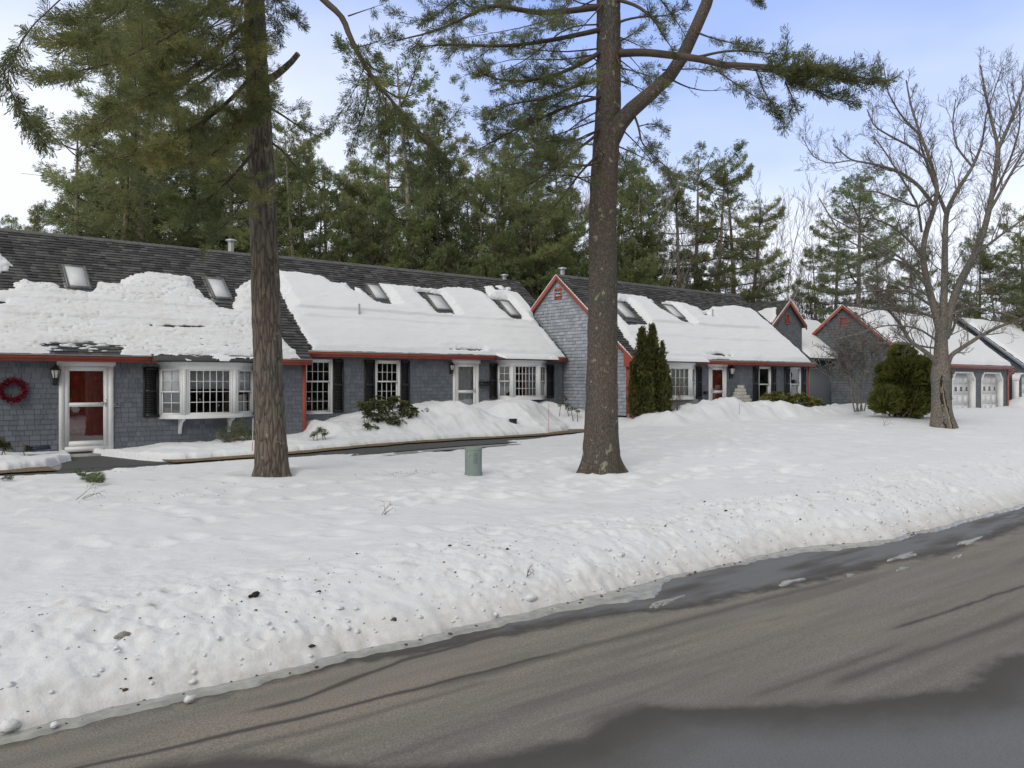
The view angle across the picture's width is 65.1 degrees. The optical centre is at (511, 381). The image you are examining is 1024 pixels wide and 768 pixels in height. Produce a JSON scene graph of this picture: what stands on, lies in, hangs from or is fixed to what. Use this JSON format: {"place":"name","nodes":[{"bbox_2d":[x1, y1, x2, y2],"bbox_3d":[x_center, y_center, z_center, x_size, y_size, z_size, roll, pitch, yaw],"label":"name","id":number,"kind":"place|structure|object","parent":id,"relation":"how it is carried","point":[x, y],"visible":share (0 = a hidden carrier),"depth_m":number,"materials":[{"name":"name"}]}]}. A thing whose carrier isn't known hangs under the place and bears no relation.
{"place":"outdoors","nodes":[
{"label":"outdoors","id":0,"kind":"place"},
{"bbox_2d":[60,456,168,469],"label":"walkway","id":1,"kind":"structure","parent":0,"point":[90,462],"depth_m":18.46,"materials":[{"name":"concrete"}]},
{"bbox_2d":[0,432,583,475],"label":"walkway","id":2,"kind":"structure","parent":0,"point":[388,448],"depth_m":20.75,"materials":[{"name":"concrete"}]},
{"bbox_2d":[11,429,578,472],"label":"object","id":3,"kind":"structure","parent":0,"point":[57,467],"depth_m":20.92,"materials":[{"name":"wood"}]},
{"bbox_2d":[0,396,1023,734],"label":"snow ground","id":4,"kind":"structure","parent":0,"point":[126,534],"depth_m":11.62,"materials":[{"name":"snow"}]},
{"bbox_2d":[71,467,105,483],"bbox_3d":[-7.545,1.657,14.330,0.537,0.288,1.732,0,0,-39],"label":"fallen bough","id":5,"kind":"object","parent":4,"relation":"on","point":[92,477],"visible":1,"depth_m":14.13,"materials":[{"name":"green plant"}]},
{"bbox_2d":[0,228,312,453],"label":"row house","id":6,"kind":"structure","parent":4,"relation":"on","point":[76,401],"depth_m":21.65,"materials":[{"name":"grey wood"}]},
{"bbox_2d":[0,376,29,405],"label":"wreath","id":7,"kind":"object","parent":6,"relation":"attached to","point":[13,380],"visible":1,"depth_m":19.25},
{"bbox_2d":[64,366,107,446],"bbox_3d":[-10.779,0.615,20.327,1.002,2.022,0.070,0,0,-39],"label":"storm door","id":8,"kind":"structure","parent":6,"relation":"in","point":[67,443],"depth_m":20.32,"materials":[{"name":"white paint"}]},
{"bbox_2d":[69,366,107,440],"bbox_3d":[-10.843,0.625,20.407,1.062,2.102,0.066,0,0,-39],"label":"door","id":9,"kind":"structure","parent":6,"relation":"in","point":[85,423],"depth_m":20.38,"materials":[{"name":"red paint"}]},
{"bbox_2d":[27,343,252,356],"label":"snow","id":10,"kind":"structure","parent":6,"relation":"on","point":[74,346],"depth_m":20.24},
{"bbox_2d":[0,253,299,358],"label":"roof snow","id":11,"kind":"structure","parent":6,"relation":"on","point":[129,310],"depth_m":21.83,"materials":[{"name":"snow"}]},
{"bbox_2d":[157,362,253,433],"bbox_3d":[-8.291,0.435,22.079,2.744,1.950,0.581,0,0,-39],"label":"bay window","id":12,"kind":"structure","parent":6,"relation":"in","point":[174,377],"depth_m":21.77,"materials":[{"name":"white paint"}]},
{"bbox_2d":[0,0,460,476],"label":"pine tree","id":13,"kind":"object","parent":4,"relation":"on","point":[137,37],"visible":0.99,"depth_m":13.99,"materials":[{"name":"green plant"}]},
{"bbox_2d":[215,415,254,441],"bbox_3d":[-7.479,1.538,22.015,1.373,1.259,0.796,0,0,-39],"label":"evergreen shrub","id":14,"kind":"object","parent":4,"relation":"on","point":[240,427],"visible":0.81,"depth_m":21.96,"materials":[{"name":"green plant"}]},
{"bbox_2d":[162,429,583,462],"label":"grass verge","id":15,"kind":"object","parent":4,"relation":"on","point":[314,450],"depth_m":21.69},
{"bbox_2d":[355,395,418,430],"bbox_3d":[-3.721,1.073,23.963,2.118,1.371,1.225,0,0,-39],"label":"rhododendron","id":16,"kind":"object","parent":4,"relation":"on","point":[381,405],"visible":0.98,"depth_m":23.80,"materials":[{"name":"green plant"}]},
{"bbox_2d":[279,256,567,420],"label":"row house","id":17,"kind":"structure","parent":4,"relation":"on","point":[338,383],"depth_m":28.40,"materials":[{"name":"grey wood"}]},
{"bbox_2d":[306,359,332,413],"bbox_3d":[-5.969,0.136,24.689,0.962,1.701,0.120,0,0,-39],"label":"window","id":18,"kind":"structure","parent":17,"relation":"in","point":[330,383],"depth_m":24.89,"materials":[{"name":"white paint"}]},
{"bbox_2d":[375,360,399,410],"bbox_3d":[-4.078,0.136,26.231,0.946,1.701,0.120,0,0,-39],"label":"window","id":19,"kind":"structure","parent":17,"relation":"in","point":[397,362],"depth_m":26.26,"materials":[{"name":"white paint"}]},
{"bbox_2d":[279,269,564,356],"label":"roof snow","id":20,"kind":"structure","parent":17,"relation":"on","point":[323,310],"depth_m":27.82,"materials":[{"name":"snow"}]},
{"bbox_2d":[456,363,475,403],"bbox_3d":[-1.611,0.378,28.191,0.872,2.051,0.070,0,0,-39],"label":"storm door","id":21,"kind":"structure","parent":17,"relation":"in","point":[458,365],"depth_m":28.20,"materials":[{"name":"white paint"}]},
{"bbox_2d":[459,363,472,404],"bbox_3d":[-1.676,0.388,28.270,0.932,2.131,0.066,0,0,-39],"label":"door","id":22,"kind":"structure","parent":17,"relation":"in","point":[465,373],"depth_m":28.28,"materials":[{"name":"white paint"}]},
{"bbox_2d":[496,360,547,399],"bbox_3d":[0.543,-0.070,29.659,2.544,1.460,0.602,0,0,-39],"label":"bay window","id":23,"kind":"structure","parent":17,"relation":"in","point":[512,364],"depth_m":29.22,"materials":[{"name":"white paint"}]},
{"bbox_2d":[496,353,558,359],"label":"roof snow","id":24,"kind":"structure","parent":17,"relation":"on","point":[528,356],"depth_m":29.33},
{"bbox_2d":[464,446,481,475],"bbox_3d":[-0.767,1.622,15.919,0.353,0.664,0.277,0,0,0],"label":"utility box","id":25,"kind":"object","parent":4,"relation":"on","point":[473,460],"visible":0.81,"depth_m":15.80,"materials":[{"name":"green paint"}]},
{"bbox_2d":[0,469,978,728],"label":"plough debris","id":26,"kind":"object","parent":4,"relation":"on","point":[444,561],"visible":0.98,"depth_m":8.27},
{"bbox_2d":[0,482,999,731],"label":"snow chunks","id":27,"kind":"object","parent":4,"relation":"on","point":[8,725],"visible":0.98,"depth_m":8.37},
{"bbox_2d":[438,154,569,290],"bbox_3d":[-0.557,-4.668,37.788,5.572,13.157,5.072,0,0,-29],"label":"pine tree","id":28,"kind":"object","parent":4,"relation":"on","point":[485,188],"visible":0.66,"depth_m":37.35,"materials":[{"name":"green plant"}]},
{"bbox_2d":[477,197,587,300],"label":"pine tree","id":29,"kind":"object","parent":4,"relation":"on","point":[540,224],"visible":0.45,"depth_m":37.51,"materials":[{"name":"green plant"}]},
{"bbox_2d":[488,178,588,298],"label":"pine tree","id":30,"kind":"object","parent":4,"relation":"on","point":[536,229],"visible":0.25,"depth_m":38.58,"materials":[{"name":"green plant"}]},
{"bbox_2d":[583,177,671,286],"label":"pine tree","id":31,"kind":"object","parent":4,"relation":"on","point":[645,271],"visible":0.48,"depth_m":41.11,"materials":[{"name":"green plant"}]},
{"bbox_2d":[584,155,674,280],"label":"pine tree","id":32,"kind":"object","parent":4,"relation":"on","point":[632,197],"visible":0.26,"depth_m":42.92,"materials":[{"name":"green plant"}]},
{"bbox_2d":[617,255,643,283],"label":"pine tree","id":33,"kind":"object","parent":4,"relation":"on","point":[632,279],"visible":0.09,"depth_m":40.61,"materials":[{"name":"green plant"}]},
{"bbox_2d":[382,0,904,474],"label":"pine tree","id":34,"kind":"object","parent":4,"relation":"on","point":[613,120],"visible":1,"depth_m":15.89,"materials":[{"name":"brown plant"}]},
{"bbox_2d":[626,323,674,418],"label":"arborvitae","id":35,"kind":"object","parent":4,"relation":"on","point":[649,387],"visible":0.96,"depth_m":27.72,"materials":[{"name":"green plant"}]},
{"bbox_2d":[618,175,686,286],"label":"pine tree","id":36,"kind":"object","parent":4,"relation":"on","point":[658,204],"visible":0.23,"depth_m":44.47,"materials":[{"name":"green plant"}]},
{"bbox_2d":[505,267,816,417],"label":"row house","id":37,"kind":"structure","parent":4,"relation":"on","point":[559,309],"depth_m":31.76,"materials":[{"name":"grey wood"}]},
{"bbox_2d":[666,362,695,399],"bbox_3d":[6.354,-0.030,30.038,2.431,1.380,0.563,0,0,-39],"label":"bay window","id":38,"kind":"structure","parent":37,"relation":"in","point":[685,370],"depth_m":29.89,"materials":[{"name":"white paint"}]},
{"bbox_2d":[665,355,708,361],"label":"roof snow","id":39,"kind":"structure","parent":37,"relation":"on","point":[687,358],"depth_m":29.86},
{"bbox_2d":[617,293,810,361],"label":"roof snow","id":40,"kind":"structure","parent":37,"relation":"on","point":[735,332],"depth_m":33.28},
{"bbox_2d":[713,370,721,399],"bbox_3d":[8.085,0.440,31.844,0.947,2.131,0.066,0,0,-39],"label":"door","id":41,"kind":"structure","parent":37,"relation":"in","point":[717,374],"depth_m":31.88,"materials":[{"name":"red paint"}]},
{"bbox_2d":[624,148,703,288],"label":"pine tree","id":42,"kind":"object","parent":4,"relation":"on","point":[673,254],"visible":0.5,"depth_m":42.38,"materials":[{"name":"plant"}]},
{"bbox_2d":[635,200,702,288],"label":"bare tree","id":43,"kind":"object","parent":4,"relation":"on","point":[683,238],"visible":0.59,"depth_m":41.60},
{"bbox_2d":[632,165,722,291],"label":"pine tree","id":44,"kind":"object","parent":4,"relation":"on","point":[705,258],"visible":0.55,"depth_m":43.92,"materials":[{"name":"green plant"}]},
{"bbox_2d":[657,158,723,291],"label":"pine tree","id":45,"kind":"object","parent":4,"relation":"on","point":[717,262],"visible":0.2,"depth_m":44.72,"materials":[{"name":"plant"}]},
{"bbox_2d":[664,139,748,289],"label":"pine tree","id":46,"kind":"object","parent":4,"relation":"on","point":[736,148],"visible":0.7,"depth_m":43.94,"materials":[{"name":"green plant"}]},
{"bbox_2d":[649,151,764,297],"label":"pine tree","id":47,"kind":"object","parent":4,"relation":"on","point":[703,209],"visible":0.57,"depth_m":44.64,"materials":[{"name":"green plant"}]},
{"bbox_2d":[685,217,755,298],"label":"bare tree","id":48,"kind":"object","parent":4,"relation":"on","point":[712,258],"visible":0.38,"depth_m":43.17,"materials":[{"name":"green plant"}]},
{"bbox_2d":[688,177,781,298],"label":"pine tree","id":49,"kind":"object","parent":4,"relation":"on","point":[768,260],"visible":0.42,"depth_m":46.88,"materials":[{"name":"green plant"}]},
{"bbox_2d":[699,191,771,302],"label":"pine tree","id":50,"kind":"object","parent":4,"relation":"on","point":[728,215],"visible":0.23,"depth_m":46.81,"materials":[{"name":"plant"}]},
{"bbox_2d":[684,194,795,302],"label":"pine tree","id":51,"kind":"object","parent":4,"relation":"on","point":[758,218],"visible":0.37,"depth_m":48.83,"materials":[{"name":"green plant"}]},
{"bbox_2d":[748,299,806,349],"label":"house wing","id":52,"kind":"structure","parent":4,"relation":"on","point":[788,322],"depth_m":41.98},
{"bbox_2d":[759,391,825,406],"bbox_3d":[11.854,1.049,33.517,4.818,1.412,0.916,0,0,-36],"label":"rhododendron","id":53,"kind":"object","parent":4,"relation":"on","point":[793,399],"visible":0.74,"depth_m":33.31,"materials":[{"name":"green plant"}]},
{"bbox_2d":[792,243,830,317],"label":"pine tree","id":54,"kind":"object","parent":4,"relation":"on","point":[814,280],"visible":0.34,"depth_m":58.02,"materials":[{"name":"green plant"}]},
{"bbox_2d":[810,320,836,405],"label":"link building","id":55,"kind":"structure","parent":4,"relation":"on","point":[820,384],"depth_m":44.03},
{"bbox_2d":[802,319,834,357],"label":"roof snow","id":56,"kind":"structure","parent":55,"relation":"on","point":[808,349],"depth_m":44.34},
{"bbox_2d":[799,212,901,322],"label":"pine tree","id":57,"kind":"object","parent":4,"relation":"on","point":[815,233],"visible":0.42,"depth_m":55.98,"materials":[{"name":"green plant"}]},
{"bbox_2d":[794,164,924,317],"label":"pine tree","id":58,"kind":"object","parent":4,"relation":"on","point":[850,194],"visible":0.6,"depth_m":50.80,"materials":[{"name":"green plant"}]},
{"bbox_2d":[811,312,908,411],"bbox_3d":[14.639,-0.839,33.545,4.069,4.185,2.758,0,0,-5],"label":"bare shrub","id":59,"kind":"object","parent":4,"relation":"on","point":[840,355],"visible":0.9,"depth_m":33.34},
{"bbox_2d":[792,47,1023,428],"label":"maple tree","id":60,"kind":"object","parent":4,"relation":"on","point":[941,358],"visible":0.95,"depth_m":27.10,"materials":[{"name":"grey plant"}]},
{"bbox_2d":[867,340,952,417],"bbox_3d":[15.382,-0.002,30.996,3.556,3.205,2.570,0,0,6],"label":"yew shrub","id":61,"kind":"object","parent":4,"relation":"on","point":[902,387],"visible":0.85,"depth_m":30.32,"materials":[{"name":"green plant"}]},
{"bbox_2d":[883,245,940,314],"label":"pine tree","id":62,"kind":"object","parent":4,"relation":"on","point":[921,294],"visible":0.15,"depth_m":57.46,"materials":[{"name":"green plant"}]},
{"bbox_2d":[811,304,1013,407],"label":"garage building","id":63,"kind":"structure","parent":4,"relation":"on","point":[979,386],"depth_m":45.16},
{"bbox_2d":[848,306,1011,365],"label":"roof snow","id":64,"kind":"structure","parent":63,"relation":"on","point":[981,353],"depth_m":46.14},
{"bbox_2d":[953,374,968,407],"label":"garage door","id":65,"kind":"structure","parent":63,"relation":"in","point":[960,382],"depth_m":45.57,"materials":[{"name":"white paint"}]},
{"bbox_2d":[982,374,996,407],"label":"garage door","id":66,"kind":"structure","parent":63,"relation":"in","point":[989,383],"depth_m":48.15,"materials":[{"name":"white paint"}]},
{"bbox_2d":[948,225,1020,325],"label":"pine tree","id":67,"kind":"object","parent":4,"relation":"on","point":[989,256],"visible":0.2,"depth_m":58.40,"materials":[{"name":"green plant"}]},
{"bbox_2d":[955,316,1023,399],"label":"garage building","id":68,"kind":"structure","parent":4,"relation":"on","point":[1016,383],"depth_m":50.91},
{"bbox_2d":[962,318,1023,362],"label":"roof snow","id":69,"kind":"structure","parent":68,"relation":"on","point":[1015,348],"depth_m":53.09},
{"bbox_2d":[963,245,1023,328],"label":"pine tree","id":70,"kind":"object","parent":4,"relation":"on","point":[982,258],"visible":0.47,"depth_m":58.13,"materials":[{"name":"green plant"}]},
{"bbox_2d":[990,202,1023,374],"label":"pine tree","id":71,"kind":"object","parent":4,"relation":"on","point":[1019,287],"visible":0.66,"depth_m":58.32,"materials":[{"name":"green plant"}]},
{"bbox_2d":[0,507,1023,767],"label":"road","id":72,"kind":"structure","parent":0,"point":[878,661],"depth_m":6.50,"materials":[{"name":"asphalt"}]},
{"bbox_2d":[0,504,1023,744],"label":"road ice","id":73,"kind":"structure","parent":72,"relation":"on","point":[647,590],"depth_m":7.76,"materials":[{"name":"ice"}]},
{"bbox_2d":[649,536,982,607],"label":"ice patches","id":74,"kind":"object","parent":72,"relation":"on","point":[658,604],"visible":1,"depth_m":10.34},
{"bbox_2d":[0,0,1023,319],"label":"sky","id":75,"kind":"structure","parent":0,"point":[940,38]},
{"bbox_3d":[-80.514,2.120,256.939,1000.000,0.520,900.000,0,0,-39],"label":"snow field","id":76,"kind":"structure","parent":0,"visible":0},
{"bbox_2d":[19,200,60,231],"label":"pine tree","id":77,"kind":"object","parent":76,"relation":"on","point":[38,209],"visible":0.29,"depth_m":36.88,"materials":[{"name":"green plant"}]},
{"bbox_2d":[27,105,117,237],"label":"pine tree","id":78,"kind":"object","parent":76,"relation":"on","point":[80,152],"visible":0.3,"depth_m":37.22,"materials":[{"name":"green plant"}]},
{"bbox_2d":[56,136,168,239],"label":"pine tree","id":79,"kind":"object","parent":76,"relation":"on","point":[98,174],"visible":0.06,"depth_m":41.13,"materials":[{"name":"green plant"}]},
{"bbox_2d":[22,0,227,243],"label":"pine tree","id":80,"kind":"object","parent":76,"relation":"on","point":[54,177],"visible":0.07,"depth_m":38.84,"materials":[{"name":"green plant"}]},
{"bbox_2d":[50,65,226,247],"bbox_3d":[-16.636,-6.813,35.687,8.166,17.446,7.038,0,0,32],"label":"pine tree","id":81,"kind":"object","parent":76,"relation":"on","point":[127,202],"visible":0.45,"depth_m":34.16,"materials":[{"name":"green plant"}]},
{"bbox_2d":[78,22,206,242],"bbox_3d":[-16.988,-7.775,37.750,5.048,19.370,6.656,0,0,18],"label":"pine tree","id":82,"kind":"object","parent":76,"relation":"on","point":[144,195],"visible":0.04,"depth_m":36.84,"materials":[{"name":"green plant"}]},
{"bbox_2d":[150,86,280,252],"bbox_3d":[-15.618,-6.446,39.704,7.926,16.712,6.740,0,0,13],"label":"pine tree","id":83,"kind":"object","parent":76,"relation":"on","point":[181,177],"visible":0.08,"depth_m":38.52,"materials":[{"name":"green plant"}]},
{"bbox_2d":[156,92,316,252],"bbox_3d":[-12.697,-5.717,38.486,6.970,15.658,9.550,0,0,7],"label":"pine tree","id":84,"kind":"object","parent":76,"relation":"on","point":[242,156],"visible":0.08,"depth_m":36.84,"materials":[{"name":"green plant"}]},
{"bbox_2d":[215,107,343,261],"bbox_3d":[-10.581,-5.276,36.708,4.785,14.372,5.256,0,0,22],"label":"pine tree","id":85,"kind":"object","parent":76,"relation":"on","point":[300,224],"visible":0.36,"depth_m":36.35,"materials":[{"name":"green plant"}]},
{"bbox_2d":[273,134,337,258],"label":"pine tree","id":86,"kind":"object","parent":76,"relation":"on","point":[327,212],"visible":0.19,"depth_m":39.92,"materials":[{"name":"green plant"}]},
{"bbox_2d":[290,183,352,255],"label":"pine tree","id":87,"kind":"object","parent":76,"relation":"on","point":[332,205],"visible":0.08,"depth_m":45.27,"materials":[{"name":"green plant"}]},
{"bbox_2d":[300,157,353,261],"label":"pine tree","id":88,"kind":"object","parent":76,"relation":"on","point":[331,192],"visible":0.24,"depth_m":42.24,"materials":[{"name":"green plant"}]},
{"bbox_2d":[322,210,372,263],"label":"pine tree","id":89,"kind":"object","parent":76,"relation":"on","point":[341,247],"visible":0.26,"depth_m":36.72,"materials":[{"name":"green plant"}]},
{"bbox_2d":[312,192,394,265],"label":"pine tree","id":90,"kind":"object","parent":76,"relation":"on","point":[374,237],"visible":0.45,"depth_m":36.35,"materials":[{"name":"green plant"}]},
{"bbox_2d":[327,161,395,260],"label":"pine tree","id":91,"kind":"object","parent":76,"relation":"on","point":[354,176],"visible":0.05,"depth_m":46.12,"materials":[{"name":"green plant"}]},
{"bbox_2d":[312,140,415,265],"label":"pine tree","id":92,"kind":"object","parent":76,"relation":"on","point":[357,162],"visible":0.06,"depth_m":47.09,"materials":[{"name":"green plant"}]},
{"bbox_2d":[331,161,405,265],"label":"pine tree","id":93,"kind":"object","parent":76,"relation":"on","point":[366,179],"visible":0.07,"depth_m":44.64,"materials":[{"name":"green plant"}]},
{"bbox_2d":[333,183,417,268],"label":"pine tree","id":94,"kind":"object","parent":76,"relation":"on","point":[375,192],"visible":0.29,"depth_m":37.41,"materials":[{"name":"green plant"}]},
{"bbox_2d":[334,103,439,266],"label":"pine tree","id":95,"kind":"object","parent":76,"relation":"on","point":[357,184],"visible":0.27,"depth_m":40.34,"materials":[{"name":"green plant"}]},
{"bbox_2d":[331,31,463,268],"bbox_3d":[-5.317,-6.911,36.829,6.062,17.642,4.597,0,0,-25],"label":"pine tree","id":96,"kind":"object","parent":76,"relation":"on","point":[405,197],"visible":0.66,"depth_m":36.88,"materials":[{"name":"green plant"}]},
{"bbox_2d":[349,124,475,268],"bbox_3d":[-3.744,-5.069,38.403,7.282,13.958,6.193,0,0,38],"label":"pine tree","id":97,"kind":"object","parent":76,"relation":"on","point":[392,166],"visible":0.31,"depth_m":37.90,"materials":[{"name":"green plant"}]},
{"bbox_2d":[376,212,453,272],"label":"pine tree","id":98,"kind":"object","parent":76,"relation":"on","point":[404,247],"visible":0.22,"depth_m":36.02,"materials":[{"name":"green plant"}]},
{"bbox_2d":[384,92,494,271],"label":"pine tree","id":99,"kind":"object","parent":76,"relation":"on","point":[438,113],"visible":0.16,"depth_m":40.99,"materials":[{"name":"green plant"}]},
{"bbox_2d":[399,192,483,271],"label":"pine tree","id":100,"kind":"object","parent":76,"relation":"on","point":[462,248],"visible":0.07,"depth_m":39.51,"materials":[{"name":"green plant"}]},
{"bbox_2d":[420,237,476,275],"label":"pine tree","id":101,"kind":"object","parent":76,"relation":"on","point":[455,267],"visible":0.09,"depth_m":37.09,"materials":[{"name":"green plant"}]},
{"bbox_2d":[460,226,532,290],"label":"pine tree","id":102,"kind":"object","parent":76,"relation":"on","point":[502,257],"visible":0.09,"depth_m":37.53,"materials":[{"name":"green plant"}]},
{"bbox_2d":[468,135,573,294],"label":"pine tree","id":103,"kind":"object","parent":76,"relation":"on","point":[514,155],"visible":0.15,"depth_m":41.06,"materials":[{"name":"green plant"}]},
{"bbox_2d":[511,108,579,295],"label":"pine tree","id":104,"kind":"object","parent":76,"relation":"on","point":[574,134],"visible":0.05,"depth_m":42.25,"materials":[{"name":"green plant"}]},
{"bbox_2d":[521,127,588,289],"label":"pine tree","id":105,"kind":"object","parent":76,"relation":"on","point":[547,188],"visible":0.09,"depth_m":44.10,"materials":[{"name":"green plant"}]},
{"bbox_2d":[534,200,588,299],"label":"pine tree","id":106,"kind":"object","parent":76,"relation":"on","point":[567,256],"visible":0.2,"depth_m":39.58,"materials":[{"name":"green plant"}]},
{"bbox_2d":[579,141,686,285],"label":"pine tree","id":107,"kind":"object","parent":76,"relation":"on","point":[649,237],"visible":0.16,"depth_m":44.14,"materials":[{"name":"green plant"}]},
{"bbox_2d":[737,173,796,300],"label":"pine tree","id":108,"kind":"object","parent":76,"relation":"on","point":[783,221],"visible":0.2,"depth_m":56.00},
{"bbox_2d":[776,172,828,323],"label":"bare tree","id":109,"kind":"object","parent":76,"relation":"on","point":[795,221],"visible":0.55,"depth_m":57.84,"materials":[{"name":"plant"}]},
{"bbox_2d":[787,201,832,319],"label":"bare tree","id":110,"kind":"object","parent":76,"relation":"on","point":[803,227],"visible":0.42,"depth_m":59.38,"materials":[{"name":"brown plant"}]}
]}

